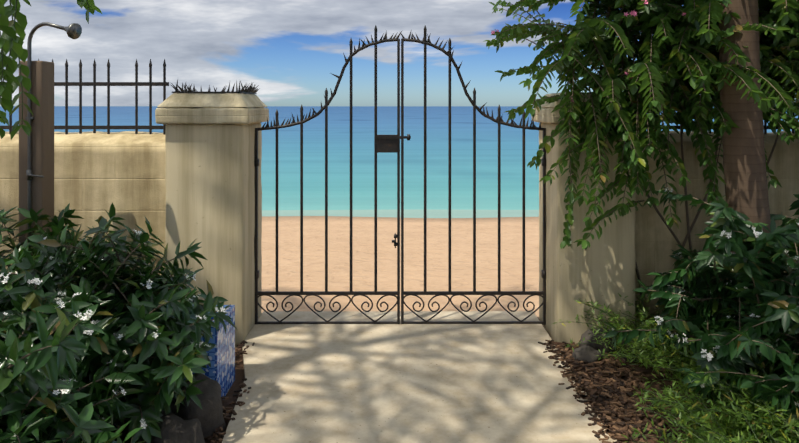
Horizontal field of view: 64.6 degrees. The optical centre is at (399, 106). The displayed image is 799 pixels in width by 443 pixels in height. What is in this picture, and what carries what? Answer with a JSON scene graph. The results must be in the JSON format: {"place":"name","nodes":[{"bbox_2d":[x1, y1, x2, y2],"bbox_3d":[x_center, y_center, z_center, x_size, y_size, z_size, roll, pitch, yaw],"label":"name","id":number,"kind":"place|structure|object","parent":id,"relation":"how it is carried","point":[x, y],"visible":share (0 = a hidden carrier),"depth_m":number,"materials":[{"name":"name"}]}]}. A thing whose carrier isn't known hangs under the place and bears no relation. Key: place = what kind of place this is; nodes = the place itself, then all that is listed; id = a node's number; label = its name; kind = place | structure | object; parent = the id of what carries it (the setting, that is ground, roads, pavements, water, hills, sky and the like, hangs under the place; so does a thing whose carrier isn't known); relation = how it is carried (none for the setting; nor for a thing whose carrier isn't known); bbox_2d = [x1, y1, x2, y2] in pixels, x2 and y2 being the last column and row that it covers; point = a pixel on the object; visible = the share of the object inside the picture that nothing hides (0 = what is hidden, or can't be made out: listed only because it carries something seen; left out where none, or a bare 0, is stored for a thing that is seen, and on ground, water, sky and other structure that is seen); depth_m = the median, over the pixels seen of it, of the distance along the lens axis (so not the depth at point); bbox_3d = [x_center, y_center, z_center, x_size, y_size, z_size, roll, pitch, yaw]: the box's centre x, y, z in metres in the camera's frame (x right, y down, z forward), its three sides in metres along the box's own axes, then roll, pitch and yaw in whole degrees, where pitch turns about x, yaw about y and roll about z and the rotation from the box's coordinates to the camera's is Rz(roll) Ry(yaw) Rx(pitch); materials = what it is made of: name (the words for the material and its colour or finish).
{"place":"outdoors","nodes":[
{"label":"outdoors","id":0,"kind":"place"},
{"bbox_2d":[0,0,101,139],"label":"foliage","id":1,"kind":"object","parent":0,"point":[11,42],"visible":1,"depth_m":2.61,"materials":[{"name":"green plant"}]},
{"bbox_2d":[0,0,795,105],"label":"sky","id":2,"kind":"structure","parent":0,"point":[291,49],"materials":[{"name":"blue"}]},
{"bbox_2d":[0,106,798,217],"bbox_3d":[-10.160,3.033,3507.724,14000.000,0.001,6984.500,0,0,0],"label":"sea water","id":3,"kind":"structure","parent":0,"point":[363,165],"depth_m":35.85,"materials":[{"name":"teal liquid"}]},
{"bbox_2d":[114,216,766,442],"bbox_3d":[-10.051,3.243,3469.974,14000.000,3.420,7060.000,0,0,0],"label":"beach ground","id":4,"kind":"structure","parent":0,"point":[363,253],"depth_m":8.54,"materials":[{"name":"beige sand"}]},
{"bbox_2d":[19,61,53,254],"bbox_3d":[-2.172,0.733,3.781,0.140,2.000,0.140,0,0,0],"label":"wooden post","id":5,"kind":"object","parent":4,"relation":"on","point":[43,131],"visible":0.42,"depth_m":3.71,"materials":[{"name":"brown wood"}]},
{"bbox_2d":[26,22,81,255],"bbox_3d":[-2.017,0.523,3.644,0.360,2.020,0.094,0,0,11],"label":"outdoor shower","id":6,"kind":"object","parent":5,"relation":"attached to","point":[73,30],"visible":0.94,"depth_m":3.69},
{"bbox_2d":[0,288,150,442],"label":"shrub","id":7,"kind":"object","parent":4,"relation":"on","point":[35,407],"visible":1,"depth_m":2.11,"materials":[{"name":"green plant"}]},
{"bbox_2d":[0,203,162,288],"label":"shrub","id":8,"kind":"object","parent":4,"relation":"on","point":[56,225],"visible":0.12,"depth_m":3.53,"materials":[{"name":"green plant"}]},
{"bbox_2d":[0,131,165,274],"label":"wall","id":9,"kind":"structure","parent":4,"relation":"on","point":[97,174],"depth_m":4.18,"materials":[{"name":"beige concrete"}]},
{"bbox_2d":[0,59,168,134],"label":"iron fence","id":10,"kind":"object","parent":9,"relation":"on","point":[108,84],"visible":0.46,"depth_m":4.36,"materials":[{"name":"black metal"}]},
{"bbox_2d":[0,202,236,442],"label":"shrub","id":11,"kind":"object","parent":4,"relation":"on","point":[135,299],"visible":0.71,"depth_m":2.74,"materials":[{"name":"green plant"}]},
{"bbox_2d":[76,274,215,438],"bbox_3d":[-1.245,1.214,2.977,0.746,0.716,0.908,0,0,0],"label":"shrub","id":12,"kind":"object","parent":4,"relation":"on","point":[127,343],"visible":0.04,"depth_m":2.69,"materials":[{"name":"green plant"}]},
{"bbox_2d":[128,394,175,442],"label":"rock","id":13,"kind":"object","parent":4,"relation":"on","point":[172,408],"visible":0.06,"depth_m":2.91,"materials":[{"name":"grey stone"}]},
{"bbox_2d":[151,414,204,442],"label":"rock","id":14,"kind":"object","parent":4,"relation":"on","point":[175,428],"visible":0.85,"depth_m":2.71,"materials":[{"name":"grey stone"}]},
{"bbox_2d":[174,373,225,440],"bbox_3d":[-0.955,1.459,2.961,0.271,0.386,0.235,0,0,0],"label":"rock","id":15,"kind":"object","parent":4,"relation":"on","point":[209,415],"visible":0.58,"depth_m":2.90,"materials":[{"name":"grey stone"}]},
{"bbox_2d":[184,305,234,396],"bbox_3d":[-1.095,1.323,3.359,0.350,0.420,0.350,0,0,0],"label":"blue-and-white tile panel","id":16,"kind":"object","parent":4,"relation":"on","point":[221,356],"visible":0.31,"depth_m":3.30,"materials":[{"name":"blue tile"}]},
{"bbox_2d":[165,122,261,346],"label":"pillar","id":17,"kind":"structure","parent":4,"relation":"on","point":[210,184],"depth_m":4.01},
{"bbox_2d":[155,93,268,123],"bbox_3d":[-1.243,0.013,4.290,0.595,0.209,0.646,0,0,0],"label":"pillar cap","id":18,"kind":"object","parent":17,"relation":"on","point":[209,108],"visible":0.98,"depth_m":3.98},
{"bbox_2d":[170,80,259,93],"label":"wall spikes","id":19,"kind":"object","parent":18,"relation":"on","point":[250,89],"visible":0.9,"depth_m":4.23,"materials":[{"name":"black metal"}]},
{"bbox_2d":[222,311,616,442],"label":"concrete path","id":20,"kind":"structure","parent":4,"relation":"on","point":[402,383],"depth_m":3.40,"materials":[{"name":"beige concrete"}]},
{"bbox_2d":[254,25,545,324],"bbox_3d":[0.007,0.472,4.332,2.070,2.061,0.090,0,0,0],"label":"wrought iron gate","id":21,"kind":"object","parent":20,"relation":"on","point":[386,143],"visible":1,"depth_m":4.34,"materials":[{"name":"black metal"}]},
{"bbox_2d":[204,340,693,442],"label":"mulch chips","id":22,"kind":"object","parent":4,"relation":"on","point":[605,383],"depth_m":3.26,"materials":[{"name":"brown wood"}]},
{"bbox_2d":[572,345,603,365],"bbox_3d":[1.123,1.492,3.769,0.172,0.122,0.145,0,0,31],"label":"rock","id":23,"kind":"object","parent":22,"relation":"on","point":[585,353],"visible":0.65,"depth_m":3.73,"materials":[{"name":"grey stone"}]},
{"bbox_2d":[551,288,798,442],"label":"fern ground cover","id":24,"kind":"object","parent":22,"relation":"on","point":[758,423],"visible":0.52,"depth_m":2.83,"materials":[{"name":"green plant"}]},
{"bbox_2d":[603,187,798,403],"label":"shrub","id":25,"kind":"object","parent":22,"relation":"on","point":[716,299],"visible":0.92,"depth_m":3.25,"materials":[{"name":"green plant"}]},
{"bbox_2d":[539,122,635,343],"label":"pillar","id":26,"kind":"structure","parent":4,"relation":"on","point":[602,269],"depth_m":4.02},
{"bbox_2d":[532,92,613,123],"bbox_3d":[1.256,0.013,4.296,0.596,0.208,0.643,0,0,0],"label":"pillar cap","id":27,"kind":"object","parent":26,"relation":"on","point":[545,115],"visible":0.29,"depth_m":4.08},
{"bbox_2d":[578,326,618,354],"bbox_3d":[1.248,1.478,3.923,0.297,0.232,0.207,0,0,0],"label":"rock","id":28,"kind":"object","parent":4,"relation":"on","point":[588,334],"visible":0.27,"depth_m":3.85,"materials":[{"name":"grey stone"}]},
{"bbox_2d":[618,337,653,362],"bbox_3d":[1.422,1.490,3.859,0.241,0.197,0.180,0,0,0],"label":"rock","id":29,"kind":"object","parent":4,"relation":"on","point":[622,343],"visible":0.08,"depth_m":3.79,"materials":[{"name":"stone"}]},
{"bbox_2d":[483,0,798,323],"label":"vine","id":30,"kind":"object","parent":4,"relation":"on","point":[678,67],"depth_m":3.71,"materials":[{"name":"green plant"}]},
{"bbox_2d":[635,131,798,329],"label":"wall","id":31,"kind":"structure","parent":4,"relation":"on","point":[655,243],"depth_m":4.19,"materials":[{"name":"beige concrete"}]},
{"bbox_2d":[653,95,794,133],"bbox_3d":[3.548,-0.047,4.378,3.824,0.560,0.022,0,0,0],"label":"iron fence","id":32,"kind":"object","parent":31,"relation":"on","point":[766,127],"depth_m":4.37,"materials":[{"name":"black metal"}]},
{"bbox_2d":[718,0,774,272],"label":"trunk","id":33,"kind":"object","parent":4,"relation":"on","point":[745,177],"visible":0.38,"depth_m":3.50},
{"bbox_2d":[678,237,798,442],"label":"shrub","id":34,"kind":"object","parent":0,"point":[783,388],"visible":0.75,"depth_m":2.66,"materials":[{"name":"green plant"}]}
]}

